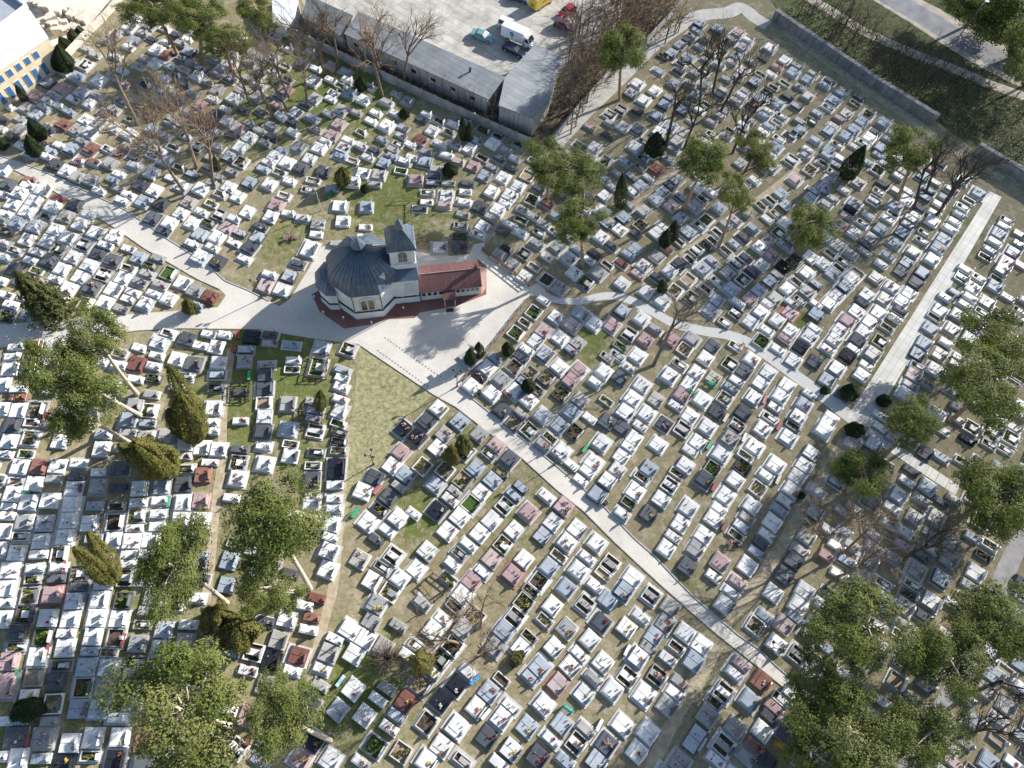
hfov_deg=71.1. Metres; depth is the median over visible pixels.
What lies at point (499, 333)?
fence
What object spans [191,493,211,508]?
grave
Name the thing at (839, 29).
sapling
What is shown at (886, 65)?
sapling
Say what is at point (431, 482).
grave
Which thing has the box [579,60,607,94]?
young tree
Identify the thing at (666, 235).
thuja
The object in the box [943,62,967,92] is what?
sapling
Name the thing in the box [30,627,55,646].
grave
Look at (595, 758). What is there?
grave
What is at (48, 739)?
grave
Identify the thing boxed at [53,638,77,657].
grave
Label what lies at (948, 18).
road shoulder
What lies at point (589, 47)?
young tree
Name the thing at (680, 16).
young tree
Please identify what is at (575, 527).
grave
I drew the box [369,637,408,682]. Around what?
leafless shrub
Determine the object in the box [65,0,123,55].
yard wall
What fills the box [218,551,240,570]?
grave
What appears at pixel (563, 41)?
young tree
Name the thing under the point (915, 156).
leafy tree
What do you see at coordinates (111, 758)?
grave
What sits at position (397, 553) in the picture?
grave
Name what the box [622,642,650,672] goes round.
grave
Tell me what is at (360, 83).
thuja
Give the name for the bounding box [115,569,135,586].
grave
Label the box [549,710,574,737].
grave
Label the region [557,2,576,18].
red car
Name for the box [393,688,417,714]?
grave
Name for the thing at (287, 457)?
grave
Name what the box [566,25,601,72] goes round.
young tree
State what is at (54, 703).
grave
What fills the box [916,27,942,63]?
sapling
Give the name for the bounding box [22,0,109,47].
sandy yard
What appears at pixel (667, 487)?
grave
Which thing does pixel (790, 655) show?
grave
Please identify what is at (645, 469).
grave
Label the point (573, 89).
young tree
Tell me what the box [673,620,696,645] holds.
grave
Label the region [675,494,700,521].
grave
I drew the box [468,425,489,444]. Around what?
grave
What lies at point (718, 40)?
leafless tree
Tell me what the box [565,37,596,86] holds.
young tree
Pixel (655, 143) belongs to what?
thuja
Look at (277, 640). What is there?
grave
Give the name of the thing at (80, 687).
grave
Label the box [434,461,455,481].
grave
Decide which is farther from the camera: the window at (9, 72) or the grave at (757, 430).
the window at (9, 72)
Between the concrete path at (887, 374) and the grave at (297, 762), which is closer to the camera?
the grave at (297, 762)
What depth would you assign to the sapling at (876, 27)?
135.96 m
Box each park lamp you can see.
[249,278,262,298]
[364,448,374,464]
[452,368,461,386]
[553,450,563,465]
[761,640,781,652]
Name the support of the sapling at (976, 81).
on the grass verge
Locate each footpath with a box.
[540,290,852,422]
[546,3,771,147]
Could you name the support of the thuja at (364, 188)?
on the ground at (276, 252)
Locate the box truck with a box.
[501,19,535,50]
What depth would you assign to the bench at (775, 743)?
86.39 m
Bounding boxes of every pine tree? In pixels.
[10,332,142,420]
[38,392,130,446]
[59,295,139,395]
[85,635,252,767]
[109,0,196,55]
[126,501,229,636]
[161,0,231,53]
[193,22,256,77]
[215,464,340,590]
[228,553,309,621]
[234,0,282,39]
[240,662,332,767]
[521,135,570,199]
[549,142,607,201]
[552,195,610,268]
[594,19,649,100]
[674,128,731,211]
[716,169,756,249]
[733,126,779,173]
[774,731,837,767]
[781,646,855,731]
[781,674,907,767]
[787,197,843,251]
[793,569,927,678]
[821,446,893,500]
[879,691,978,767]
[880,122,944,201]
[881,391,944,457]
[892,616,998,708]
[934,336,1023,435]
[937,0,1009,26]
[940,572,1023,673]
[947,452,1023,548]
[954,0,1023,59]
[956,304,1023,380]
[1000,35,1023,89]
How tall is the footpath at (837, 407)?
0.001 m
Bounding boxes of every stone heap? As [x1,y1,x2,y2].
[26,0,33,7]
[33,0,53,13]
[39,19,51,29]
[43,11,63,21]
[45,25,53,34]
[51,19,66,35]
[53,4,67,17]
[58,18,68,29]
[63,4,85,22]
[67,22,80,31]
[76,13,87,24]
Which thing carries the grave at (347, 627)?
on the ground at (276, 252)
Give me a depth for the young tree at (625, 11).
131.70 m
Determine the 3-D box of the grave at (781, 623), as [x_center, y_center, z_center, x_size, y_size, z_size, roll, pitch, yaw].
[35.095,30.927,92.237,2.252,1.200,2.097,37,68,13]
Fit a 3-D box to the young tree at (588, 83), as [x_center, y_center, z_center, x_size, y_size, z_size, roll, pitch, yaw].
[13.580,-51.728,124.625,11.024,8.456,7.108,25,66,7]
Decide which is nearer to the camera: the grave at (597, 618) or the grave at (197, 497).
the grave at (597, 618)
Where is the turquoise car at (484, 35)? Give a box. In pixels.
[470,28,494,43]
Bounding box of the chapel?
[315,211,481,318]
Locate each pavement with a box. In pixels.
[0,156,858,735]
[312,260,485,328]
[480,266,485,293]
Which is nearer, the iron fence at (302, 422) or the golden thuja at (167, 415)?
the golden thuja at (167, 415)
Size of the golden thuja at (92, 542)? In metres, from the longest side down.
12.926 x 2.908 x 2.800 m
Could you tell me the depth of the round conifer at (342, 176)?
115.25 m
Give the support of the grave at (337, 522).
on the ground at (276, 252)
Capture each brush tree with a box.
[963,75,986,97]
[964,111,990,132]
[975,91,994,112]
[975,111,1002,138]
[978,79,1005,107]
[983,65,1006,85]
[997,126,1019,150]
[1002,89,1023,106]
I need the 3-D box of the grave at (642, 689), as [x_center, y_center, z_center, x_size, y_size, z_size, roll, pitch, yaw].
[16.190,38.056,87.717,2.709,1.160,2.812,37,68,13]
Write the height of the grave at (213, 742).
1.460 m
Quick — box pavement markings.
[377,337,440,386]
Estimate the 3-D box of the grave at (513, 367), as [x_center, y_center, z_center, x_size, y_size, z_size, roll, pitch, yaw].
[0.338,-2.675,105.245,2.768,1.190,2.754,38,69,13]
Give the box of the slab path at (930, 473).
[865,427,959,494]
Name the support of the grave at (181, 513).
on the ground at (276, 252)
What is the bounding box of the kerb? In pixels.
[0,155,786,687]
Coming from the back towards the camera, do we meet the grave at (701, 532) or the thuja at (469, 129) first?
the thuja at (469, 129)
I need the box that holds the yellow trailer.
[528,0,551,10]
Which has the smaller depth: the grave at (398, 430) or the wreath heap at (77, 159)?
the grave at (398, 430)
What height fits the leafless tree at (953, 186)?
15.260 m
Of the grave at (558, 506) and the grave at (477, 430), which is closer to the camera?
the grave at (558, 506)
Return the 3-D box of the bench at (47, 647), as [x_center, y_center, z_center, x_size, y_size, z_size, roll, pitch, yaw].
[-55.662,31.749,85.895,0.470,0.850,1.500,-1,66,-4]
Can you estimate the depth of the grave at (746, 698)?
88.30 m
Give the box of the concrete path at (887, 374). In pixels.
[848,191,1000,426]
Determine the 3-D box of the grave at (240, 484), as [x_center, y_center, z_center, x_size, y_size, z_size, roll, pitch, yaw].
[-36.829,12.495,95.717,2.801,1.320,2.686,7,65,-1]
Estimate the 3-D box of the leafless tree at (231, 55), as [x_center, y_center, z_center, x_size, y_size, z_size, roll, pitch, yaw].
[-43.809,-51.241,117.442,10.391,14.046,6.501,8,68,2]
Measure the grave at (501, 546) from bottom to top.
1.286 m
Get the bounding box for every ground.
[0,0,1023,767]
[329,0,667,142]
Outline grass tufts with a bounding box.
[214,189,760,739]
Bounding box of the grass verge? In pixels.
[771,0,1023,165]
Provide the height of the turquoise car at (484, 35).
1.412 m
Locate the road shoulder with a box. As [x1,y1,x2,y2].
[874,0,1022,86]
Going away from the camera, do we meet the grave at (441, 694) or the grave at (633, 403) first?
the grave at (441, 694)
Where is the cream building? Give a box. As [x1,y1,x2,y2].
[0,0,55,111]
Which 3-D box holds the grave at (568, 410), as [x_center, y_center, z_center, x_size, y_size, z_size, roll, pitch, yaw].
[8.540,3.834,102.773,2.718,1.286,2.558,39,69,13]
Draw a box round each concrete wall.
[288,26,530,144]
[552,70,609,140]
[646,0,683,42]
[771,8,939,124]
[973,142,1023,183]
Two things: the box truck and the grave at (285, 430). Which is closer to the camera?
the grave at (285, 430)
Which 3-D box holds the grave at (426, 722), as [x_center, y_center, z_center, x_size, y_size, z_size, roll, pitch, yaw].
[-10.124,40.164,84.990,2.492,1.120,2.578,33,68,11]
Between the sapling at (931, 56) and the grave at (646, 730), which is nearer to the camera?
the grave at (646, 730)
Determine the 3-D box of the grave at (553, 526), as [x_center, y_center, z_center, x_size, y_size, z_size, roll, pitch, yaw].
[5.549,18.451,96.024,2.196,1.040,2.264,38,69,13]
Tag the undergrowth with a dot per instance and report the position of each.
(461, 103)
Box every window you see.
[0,74,5,83]
[0,91,7,105]
[4,85,16,99]
[5,68,14,77]
[13,79,24,92]
[14,62,22,71]
[22,73,33,87]
[23,56,31,65]
[30,67,42,80]
[32,50,40,59]
[39,62,50,75]
[361,301,367,309]
[368,301,374,309]
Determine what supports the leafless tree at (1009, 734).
on the ground at (276, 252)
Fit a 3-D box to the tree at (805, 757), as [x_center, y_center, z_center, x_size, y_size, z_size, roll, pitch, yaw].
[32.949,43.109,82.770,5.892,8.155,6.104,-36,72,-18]
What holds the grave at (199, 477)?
on the ground at (276, 252)
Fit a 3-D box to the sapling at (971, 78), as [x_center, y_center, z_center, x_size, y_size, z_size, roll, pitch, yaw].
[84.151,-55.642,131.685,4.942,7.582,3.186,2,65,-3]
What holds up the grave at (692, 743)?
on the ground at (276, 252)
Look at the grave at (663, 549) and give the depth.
95.41 m
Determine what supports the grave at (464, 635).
on the ground at (276, 252)
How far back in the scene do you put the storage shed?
129.81 m
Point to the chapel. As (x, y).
(360, 276)
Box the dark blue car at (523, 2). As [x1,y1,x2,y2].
[514,0,528,4]
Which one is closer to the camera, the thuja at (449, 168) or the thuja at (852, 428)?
the thuja at (852, 428)
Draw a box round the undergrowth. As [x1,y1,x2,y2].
[327,0,679,135]
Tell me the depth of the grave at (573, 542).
95.02 m
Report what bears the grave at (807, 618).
on the ground at (276, 252)
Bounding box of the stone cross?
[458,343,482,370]
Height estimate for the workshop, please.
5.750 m
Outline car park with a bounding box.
[302,0,621,107]
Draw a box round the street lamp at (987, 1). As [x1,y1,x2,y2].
[951,0,988,46]
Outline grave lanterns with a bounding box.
[0,20,1023,767]
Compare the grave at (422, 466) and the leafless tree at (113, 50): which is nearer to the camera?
the grave at (422, 466)
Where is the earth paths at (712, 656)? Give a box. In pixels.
[202,30,1004,767]
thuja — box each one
[0,138,9,150]
[8,697,47,723]
[15,84,28,101]
[23,134,43,157]
[26,119,48,141]
[51,44,75,73]
[58,36,71,49]
[66,29,78,41]
[72,545,118,586]
[74,26,86,36]
[86,530,122,580]
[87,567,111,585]
[116,442,158,473]
[128,435,181,481]
[164,408,191,439]
[166,363,209,437]
[168,392,207,446]
[213,154,220,171]
[354,76,367,91]
[360,184,369,193]
[399,108,409,118]
[442,161,458,177]
[458,115,466,140]
[464,348,475,366]
[465,121,473,141]
[474,341,484,358]
[501,341,514,356]
[521,378,535,393]
[614,172,628,208]
[644,131,666,158]
[657,279,667,293]
[658,229,672,247]
[668,219,680,241]
[797,491,805,498]
[820,386,830,394]
[838,144,865,180]
[840,383,859,401]
[844,421,865,438]
[875,393,891,407]
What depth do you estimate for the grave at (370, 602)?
90.29 m
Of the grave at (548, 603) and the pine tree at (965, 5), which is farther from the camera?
the pine tree at (965, 5)
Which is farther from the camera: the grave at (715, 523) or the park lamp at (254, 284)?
the park lamp at (254, 284)
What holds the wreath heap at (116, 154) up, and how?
on the ground at (276, 252)
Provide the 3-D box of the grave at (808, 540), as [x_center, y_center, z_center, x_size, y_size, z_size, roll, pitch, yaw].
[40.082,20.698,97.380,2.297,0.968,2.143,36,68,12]
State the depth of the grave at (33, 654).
85.50 m
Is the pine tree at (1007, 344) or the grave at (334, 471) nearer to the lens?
the grave at (334, 471)
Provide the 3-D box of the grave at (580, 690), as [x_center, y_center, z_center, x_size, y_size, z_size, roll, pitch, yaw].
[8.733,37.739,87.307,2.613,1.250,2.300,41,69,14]
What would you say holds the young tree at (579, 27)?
on the car park
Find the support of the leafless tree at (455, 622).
on the ground at (276, 252)
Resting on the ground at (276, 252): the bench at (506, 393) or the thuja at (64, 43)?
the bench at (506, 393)
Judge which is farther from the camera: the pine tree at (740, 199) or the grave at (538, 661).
the pine tree at (740, 199)
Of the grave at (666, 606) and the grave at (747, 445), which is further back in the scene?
the grave at (747, 445)
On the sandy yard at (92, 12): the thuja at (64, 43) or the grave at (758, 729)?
the thuja at (64, 43)
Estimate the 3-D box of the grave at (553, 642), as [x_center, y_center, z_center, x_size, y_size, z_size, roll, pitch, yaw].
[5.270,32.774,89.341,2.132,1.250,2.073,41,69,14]
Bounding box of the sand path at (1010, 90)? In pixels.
[806,0,1023,99]
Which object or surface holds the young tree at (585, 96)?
on the ground at (276, 252)
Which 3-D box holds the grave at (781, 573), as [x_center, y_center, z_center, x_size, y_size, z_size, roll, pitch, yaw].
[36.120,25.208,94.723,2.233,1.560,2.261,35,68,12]
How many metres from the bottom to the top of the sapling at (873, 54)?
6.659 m
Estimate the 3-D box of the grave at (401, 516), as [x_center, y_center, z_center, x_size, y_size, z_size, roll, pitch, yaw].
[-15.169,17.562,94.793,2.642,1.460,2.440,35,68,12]
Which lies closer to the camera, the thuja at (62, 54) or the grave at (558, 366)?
the grave at (558, 366)
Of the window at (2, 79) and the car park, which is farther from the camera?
the car park
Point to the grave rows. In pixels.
(18, 415)
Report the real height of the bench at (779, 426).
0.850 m
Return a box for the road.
[879,0,1022,78]
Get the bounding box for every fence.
[228,382,249,401]
[301,402,323,424]
[305,352,328,378]
[420,572,451,601]
[463,294,530,379]
[482,247,529,286]
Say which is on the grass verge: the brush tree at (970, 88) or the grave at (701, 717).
the brush tree at (970, 88)
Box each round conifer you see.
[181,298,198,314]
[196,600,236,639]
[211,606,265,655]
[313,390,328,411]
[333,166,351,187]
[408,647,435,676]
[441,444,460,465]
[454,434,473,455]
[509,649,524,669]
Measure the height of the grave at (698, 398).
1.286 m
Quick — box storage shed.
[272,0,300,36]
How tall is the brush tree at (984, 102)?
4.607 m
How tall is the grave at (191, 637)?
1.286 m
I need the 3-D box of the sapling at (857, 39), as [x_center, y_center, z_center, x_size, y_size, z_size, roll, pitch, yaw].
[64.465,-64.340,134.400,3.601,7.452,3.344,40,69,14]
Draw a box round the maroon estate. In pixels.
[553,16,574,33]
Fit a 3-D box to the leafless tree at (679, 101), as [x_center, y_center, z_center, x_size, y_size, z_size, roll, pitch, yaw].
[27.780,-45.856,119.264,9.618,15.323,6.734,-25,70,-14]
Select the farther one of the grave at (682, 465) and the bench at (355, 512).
the grave at (682, 465)
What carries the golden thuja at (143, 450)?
on the ground at (276, 252)
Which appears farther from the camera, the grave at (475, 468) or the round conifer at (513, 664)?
the grave at (475, 468)
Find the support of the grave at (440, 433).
on the ground at (276, 252)
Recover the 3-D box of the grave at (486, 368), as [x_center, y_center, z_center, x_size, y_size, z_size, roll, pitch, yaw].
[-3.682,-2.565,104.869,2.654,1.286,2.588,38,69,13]
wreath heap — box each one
[71,157,83,164]
[110,149,122,157]
[284,232,296,240]
[726,539,741,549]
[887,312,898,320]
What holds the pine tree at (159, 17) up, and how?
on the ground at (276, 252)
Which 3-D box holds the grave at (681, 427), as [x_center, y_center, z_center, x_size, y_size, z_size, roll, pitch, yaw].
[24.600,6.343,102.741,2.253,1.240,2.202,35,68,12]
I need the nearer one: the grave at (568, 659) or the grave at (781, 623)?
the grave at (568, 659)
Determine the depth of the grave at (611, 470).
99.57 m
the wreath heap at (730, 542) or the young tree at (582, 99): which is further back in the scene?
the young tree at (582, 99)
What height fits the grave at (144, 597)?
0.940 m
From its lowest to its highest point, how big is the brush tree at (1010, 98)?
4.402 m
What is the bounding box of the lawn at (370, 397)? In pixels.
[343,347,431,533]
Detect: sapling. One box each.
[817,1,840,30]
[829,9,847,37]
[830,18,849,42]
[845,18,868,49]
[846,6,863,36]
[848,27,867,54]
[850,16,870,44]
[853,3,881,38]
[865,44,882,66]
[868,11,889,42]
[879,53,894,77]
[881,46,900,72]
[886,36,912,69]
[894,38,920,69]
[895,21,917,47]
[896,25,919,62]
[904,41,924,77]
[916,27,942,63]
[918,42,940,74]
[920,50,936,77]
[921,51,950,84]
[921,73,947,100]
[925,68,945,97]
[936,42,967,77]
[941,73,967,98]
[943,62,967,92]
[948,63,976,92]
[950,58,974,88]
[956,64,986,96]
[961,69,991,97]
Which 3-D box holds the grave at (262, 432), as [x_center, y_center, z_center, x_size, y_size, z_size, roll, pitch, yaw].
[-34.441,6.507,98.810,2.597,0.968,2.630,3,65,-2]
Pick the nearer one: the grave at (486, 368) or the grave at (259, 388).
the grave at (259, 388)
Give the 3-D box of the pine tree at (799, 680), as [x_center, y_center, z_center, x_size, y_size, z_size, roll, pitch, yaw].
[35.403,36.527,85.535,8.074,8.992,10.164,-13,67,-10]
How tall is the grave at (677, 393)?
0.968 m
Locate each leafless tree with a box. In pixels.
[68,4,145,125]
[75,61,248,191]
[209,21,263,102]
[225,32,282,119]
[240,22,320,111]
[261,0,340,75]
[305,0,348,69]
[337,0,446,96]
[394,579,518,705]
[652,285,717,366]
[659,62,713,150]
[668,3,775,111]
[670,73,746,148]
[728,72,789,154]
[737,150,765,183]
[785,475,915,595]
[898,116,1001,215]
[900,500,975,563]
[935,135,1023,213]
[957,683,1023,757]
[970,663,1023,734]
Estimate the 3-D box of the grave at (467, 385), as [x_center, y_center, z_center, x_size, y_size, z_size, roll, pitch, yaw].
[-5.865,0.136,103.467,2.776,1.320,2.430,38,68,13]
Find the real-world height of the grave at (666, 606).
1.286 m
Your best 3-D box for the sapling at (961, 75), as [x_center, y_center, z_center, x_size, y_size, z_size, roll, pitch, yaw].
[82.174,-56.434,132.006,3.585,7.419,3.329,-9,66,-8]
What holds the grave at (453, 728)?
on the ground at (276, 252)
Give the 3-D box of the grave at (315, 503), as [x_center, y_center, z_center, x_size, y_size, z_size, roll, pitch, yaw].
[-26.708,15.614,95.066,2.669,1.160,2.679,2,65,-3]
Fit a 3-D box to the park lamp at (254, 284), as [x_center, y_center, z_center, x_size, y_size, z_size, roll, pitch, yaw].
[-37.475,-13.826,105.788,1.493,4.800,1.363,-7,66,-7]
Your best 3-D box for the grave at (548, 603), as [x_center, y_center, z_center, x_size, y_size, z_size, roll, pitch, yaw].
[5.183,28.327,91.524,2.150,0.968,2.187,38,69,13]
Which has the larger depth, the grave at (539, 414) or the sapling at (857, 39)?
the sapling at (857, 39)
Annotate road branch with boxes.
[897,529,1023,767]
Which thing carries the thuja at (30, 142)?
on the ground at (276, 252)
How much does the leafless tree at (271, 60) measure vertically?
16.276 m
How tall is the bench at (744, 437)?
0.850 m
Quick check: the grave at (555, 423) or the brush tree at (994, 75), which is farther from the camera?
the brush tree at (994, 75)
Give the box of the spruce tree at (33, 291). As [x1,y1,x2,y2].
[13,269,78,331]
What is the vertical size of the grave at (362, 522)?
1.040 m
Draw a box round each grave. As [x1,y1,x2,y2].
[0,36,1023,767]
[0,670,22,701]
[2,725,30,749]
[23,645,52,668]
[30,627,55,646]
[30,726,59,750]
[42,693,65,714]
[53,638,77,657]
[58,733,82,752]
[66,698,89,718]
[68,565,89,582]
[68,675,96,700]
[74,657,98,676]
[80,727,106,748]
[85,699,112,720]
[101,512,127,533]
[102,747,130,767]
[103,627,128,649]
[105,532,123,549]
[108,727,131,746]
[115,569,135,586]
[121,667,142,685]
[126,507,147,524]
[127,634,149,652]
[129,730,155,755]
[131,570,152,589]
[142,588,163,606]
[148,639,171,658]
[153,621,174,638]
[169,510,194,530]
[170,493,193,513]
[173,476,193,492]
[175,633,196,650]
[180,355,206,374]
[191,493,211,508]
[192,511,212,529]
[193,440,211,455]
[194,467,212,483]
[198,732,224,758]
[203,400,225,417]
[206,625,215,643]
[216,575,237,594]
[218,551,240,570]
[221,641,242,658]
[225,470,249,489]
[226,454,249,470]
[226,735,250,762]
[236,704,256,727]
[242,643,266,662]
[251,455,276,474]
[252,423,273,441]
[253,380,275,398]
[253,674,276,692]
[256,410,272,424]
[259,649,283,671]
[267,629,289,650]
[275,609,299,630]
[276,420,300,438]
[278,396,297,412]
[280,448,299,464]
[282,642,312,668]
[284,744,316,767]
[296,238,322,260]
[299,724,326,753]
[301,493,322,511]
[303,423,326,440]
[303,471,321,489]
[304,356,330,378]
[314,540,342,561]
[314,742,346,767]
[315,558,340,581]
[316,641,340,665]
[320,515,343,534]
[324,458,347,480]
[325,696,350,723]
[327,402,350,420]
[334,615,361,642]
[340,675,366,702]
[341,642,366,667]
[348,548,371,570]
[351,625,379,654]
[352,481,374,501]
[352,702,377,729]
[353,509,380,534]
[359,729,389,762]
[360,466,386,488]
[360,569,382,591]
[360,611,382,632]
[361,591,389,617]
[371,635,395,659]
[377,486,399,507]
[378,581,401,603]
[379,543,406,569]
[381,455,402,476]
[384,505,410,530]
[388,441,413,463]
[388,567,411,589]
[389,739,413,765]
[390,417,415,441]
[391,464,417,487]
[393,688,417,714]
[403,556,429,582]
[406,425,430,449]
[406,674,435,700]
[410,743,441,767]
[411,456,433,477]
[412,707,441,738]
[414,410,438,433]
[415,539,439,563]
[421,618,445,643]
[422,497,450,524]
[423,473,447,497]
[424,643,453,675]
[426,438,446,458]
[426,684,455,716]
[428,399,448,418]
[428,732,454,760]
[434,425,455,444]
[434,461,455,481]
[435,519,459,542]
[438,631,466,660]
[440,709,471,743]
[442,668,470,700]
[447,582,475,610]
[448,412,470,432]
[448,506,471,528]
[450,618,472,642]
[451,469,474,491]
[455,442,477,463]
[456,490,485,518]
[459,375,483,397]
[459,568,484,593]
[463,605,487,629]
[464,694,487,720]
[465,458,486,478]
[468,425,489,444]
[468,522,490,544]
[470,482,492,502]
[474,357,498,378]
[474,722,500,751]
[476,678,501,705]
[479,632,508,661]
[480,383,503,404]
[480,509,503,532]
[480,548,502,570]
[481,470,502,491]
[486,435,507,455]
[486,701,516,734]
[488,615,515,643]
[491,400,512,420]
[492,534,513,555]
[494,496,515,517]
[496,447,521,471]
[497,559,526,589]
[498,736,523,763]
[500,411,525,435]
[500,604,529,632]
[501,357,526,378]
[501,379,524,403]
[503,519,525,541]
[506,324,525,342]
[507,633,534,662]
[512,591,535,614]
[513,548,534,570]
[514,713,539,740]
[515,500,541,525]
[518,393,538,410]
[519,420,539,440]
[524,566,552,595]
[524,742,550,767]
[527,650,554,682]
[528,688,557,720]
[530,404,553,426]
[532,343,556,365]
[532,525,553,546]
[536,368,556,388]
[537,555,560,579]
[540,594,563,618]
[542,511,564,533]
[542,635,564,659]
[542,667,572,700]
[545,414,570,437]
[547,356,569,377]
[548,438,574,464]
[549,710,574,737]
[551,385,571,404]
[552,496,574,517]
[552,528,579,555]
[552,575,578,601]
[555,616,579,641]
[558,400,583,423]
[558,654,581,679]
[560,371,580,390]
[562,556,591,584]
[564,422,584,441]
[564,729,588,757]
[565,517,588,540]
[569,679,596,708]
[570,391,590,409]
[571,590,596,618]
[578,627,601,652]
[579,449,606,475]
[582,529,609,556]
[583,482,608,507]
[583,747,608,767]
[586,608,614,637]
[588,430,614,455]
[590,649,614,675]
[590,726,620,759]
[592,585,619,613]
[596,412,617,431]
[597,471,617,491]
[597,674,624,705]
[599,552,621,575]
[606,708,636,740]
[607,460,627,480]
[610,369,630,387]
[610,577,636,605]
[611,446,631,465]
[612,401,635,422]
[612,418,632,436]
[613,661,641,692]
[615,616,637,639]
[618,563,645,589]
[619,387,644,409]
[622,479,646,503]
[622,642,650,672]
[624,429,644,447]
[624,737,648,765]
[626,345,648,366]
[628,374,653,397]
[628,678,657,711]
[633,715,661,748]
[634,402,658,425]
[638,503,659,525]
[638,582,663,609]
[639,458,658,479]
[642,624,664,647]
[645,663,668,688]
[646,390,665,409]
[646,433,669,455]
[650,489,671,510]
[652,610,677,637]
[654,692,677,718]
[655,538,676,559]
[658,594,681,618]
[659,475,679,495]
[664,745,693,767]
[669,513,690,534]
[670,385,691,406]
[672,419,692,439]
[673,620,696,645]
[675,455,695,475]
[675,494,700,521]
[675,555,697,578]
[678,405,700,426]
[680,722,708,756]
[681,648,705,674]
[682,536,707,561]
[687,630,713,658]
[689,388,712,411]
[690,522,715,546]
[692,468,715,492]
[693,415,718,439]
[694,702,719,729]
[702,508,724,529]
[706,441,733,467]
[706,726,739,763]
[708,550,731,574]
[709,676,736,707]
[711,483,737,508]
[712,593,735,616]
[717,428,741,451]
[722,713,746,740]
[732,457,753,477]
[734,684,762,716]
[735,554,758,577]
[740,434,766,459]
[741,611,766,639]
[748,668,772,693]
[749,717,773,744]
[750,418,773,440]
[755,749,778,767]
[761,452,787,477]
[761,511,783,533]
[761,582,784,604]
[764,632,788,656]
[771,612,795,636]
[772,563,794,587]
[773,716,797,745]
[782,550,804,572]
[782,638,805,670]
[786,593,808,616]
[793,579,815,601]
[795,525,817,547]
[803,651,823,674]
[805,610,824,631]
[892,592,916,619]
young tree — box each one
[423,65,451,97]
[450,82,468,104]
[483,90,497,120]
[542,77,593,133]
[545,21,584,62]
[547,24,601,64]
[549,36,593,90]
[551,30,595,64]
[554,53,589,101]
[556,9,597,51]
[557,0,588,38]
[557,54,586,88]
[559,0,613,34]
[559,6,611,51]
[559,39,593,79]
[559,60,588,109]
[560,87,603,119]
[561,1,598,32]
[561,1,599,37]
[561,61,610,101]
[564,1,606,35]
[564,87,594,126]
[565,7,590,36]
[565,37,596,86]
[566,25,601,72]
[570,25,596,69]
[570,29,593,78]
[571,36,599,62]
[571,50,621,96]
[571,69,614,102]
[571,77,604,111]
[572,54,605,88]
[577,0,609,33]
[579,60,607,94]
[580,7,620,50]
[580,46,609,83]
[581,0,605,46]
[582,9,627,55]
[582,58,612,87]
[586,16,619,55]
[587,47,624,86]
[593,1,619,33]
[596,0,641,25]
[597,0,640,28]
[601,7,628,48]
[607,0,638,29]
[608,0,634,27]
[608,2,645,20]
[611,0,648,27]
[613,0,668,26]
[616,1,644,30]
[619,12,648,32]
[629,0,670,31]
[639,0,683,29]
[646,0,665,29]
[647,0,682,27]
[650,1,688,43]
[659,0,686,36]
[665,1,702,34]
[668,2,698,31]
[670,1,694,32]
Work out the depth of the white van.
133.90 m
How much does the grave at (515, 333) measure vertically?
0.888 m
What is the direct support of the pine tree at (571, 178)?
on the ground at (276, 252)
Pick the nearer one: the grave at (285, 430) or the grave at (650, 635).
the grave at (650, 635)
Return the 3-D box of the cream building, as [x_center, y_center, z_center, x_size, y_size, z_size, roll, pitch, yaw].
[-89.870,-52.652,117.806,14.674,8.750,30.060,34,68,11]
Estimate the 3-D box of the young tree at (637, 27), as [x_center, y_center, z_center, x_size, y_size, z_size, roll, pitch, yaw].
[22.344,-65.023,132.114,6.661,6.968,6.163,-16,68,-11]
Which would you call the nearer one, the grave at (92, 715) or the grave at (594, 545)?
the grave at (92, 715)
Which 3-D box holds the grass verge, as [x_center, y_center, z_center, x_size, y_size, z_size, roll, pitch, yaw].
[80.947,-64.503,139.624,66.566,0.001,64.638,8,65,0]
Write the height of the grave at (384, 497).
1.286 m
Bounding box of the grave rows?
[0,15,1023,767]
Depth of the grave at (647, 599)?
93.02 m
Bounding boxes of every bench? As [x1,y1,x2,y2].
[10,669,19,681]
[19,489,31,493]
[21,734,29,747]
[45,642,50,655]
[118,633,126,645]
[164,496,170,506]
[231,342,236,352]
[235,329,239,339]
[246,370,250,379]
[326,190,333,198]
[335,674,345,686]
[350,507,359,517]
[372,484,382,493]
[470,674,480,684]
[481,708,491,719]
[502,389,511,397]
[562,703,573,714]
[581,443,588,452]
[595,718,603,731]
[623,644,631,655]
[686,388,695,396]
[705,380,715,387]
[705,440,712,449]
[711,481,717,491]
[720,520,728,530]
[722,412,729,421]
[741,432,747,441]
[773,741,787,749]
[774,474,781,484]
[775,420,782,430]
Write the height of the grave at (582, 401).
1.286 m
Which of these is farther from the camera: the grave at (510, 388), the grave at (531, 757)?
the grave at (510, 388)
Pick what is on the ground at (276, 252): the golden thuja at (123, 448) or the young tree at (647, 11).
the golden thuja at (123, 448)
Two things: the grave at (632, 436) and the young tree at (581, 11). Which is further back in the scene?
the young tree at (581, 11)
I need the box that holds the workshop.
[302,0,561,134]
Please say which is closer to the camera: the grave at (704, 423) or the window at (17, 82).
the grave at (704, 423)
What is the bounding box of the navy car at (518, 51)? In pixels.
[502,41,526,57]
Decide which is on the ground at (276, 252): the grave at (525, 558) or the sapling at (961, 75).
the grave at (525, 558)
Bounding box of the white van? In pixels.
[497,15,514,27]
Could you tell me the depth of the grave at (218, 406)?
99.85 m
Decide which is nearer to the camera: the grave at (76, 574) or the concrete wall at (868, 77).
the grave at (76, 574)
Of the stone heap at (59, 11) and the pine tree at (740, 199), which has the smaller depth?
the pine tree at (740, 199)

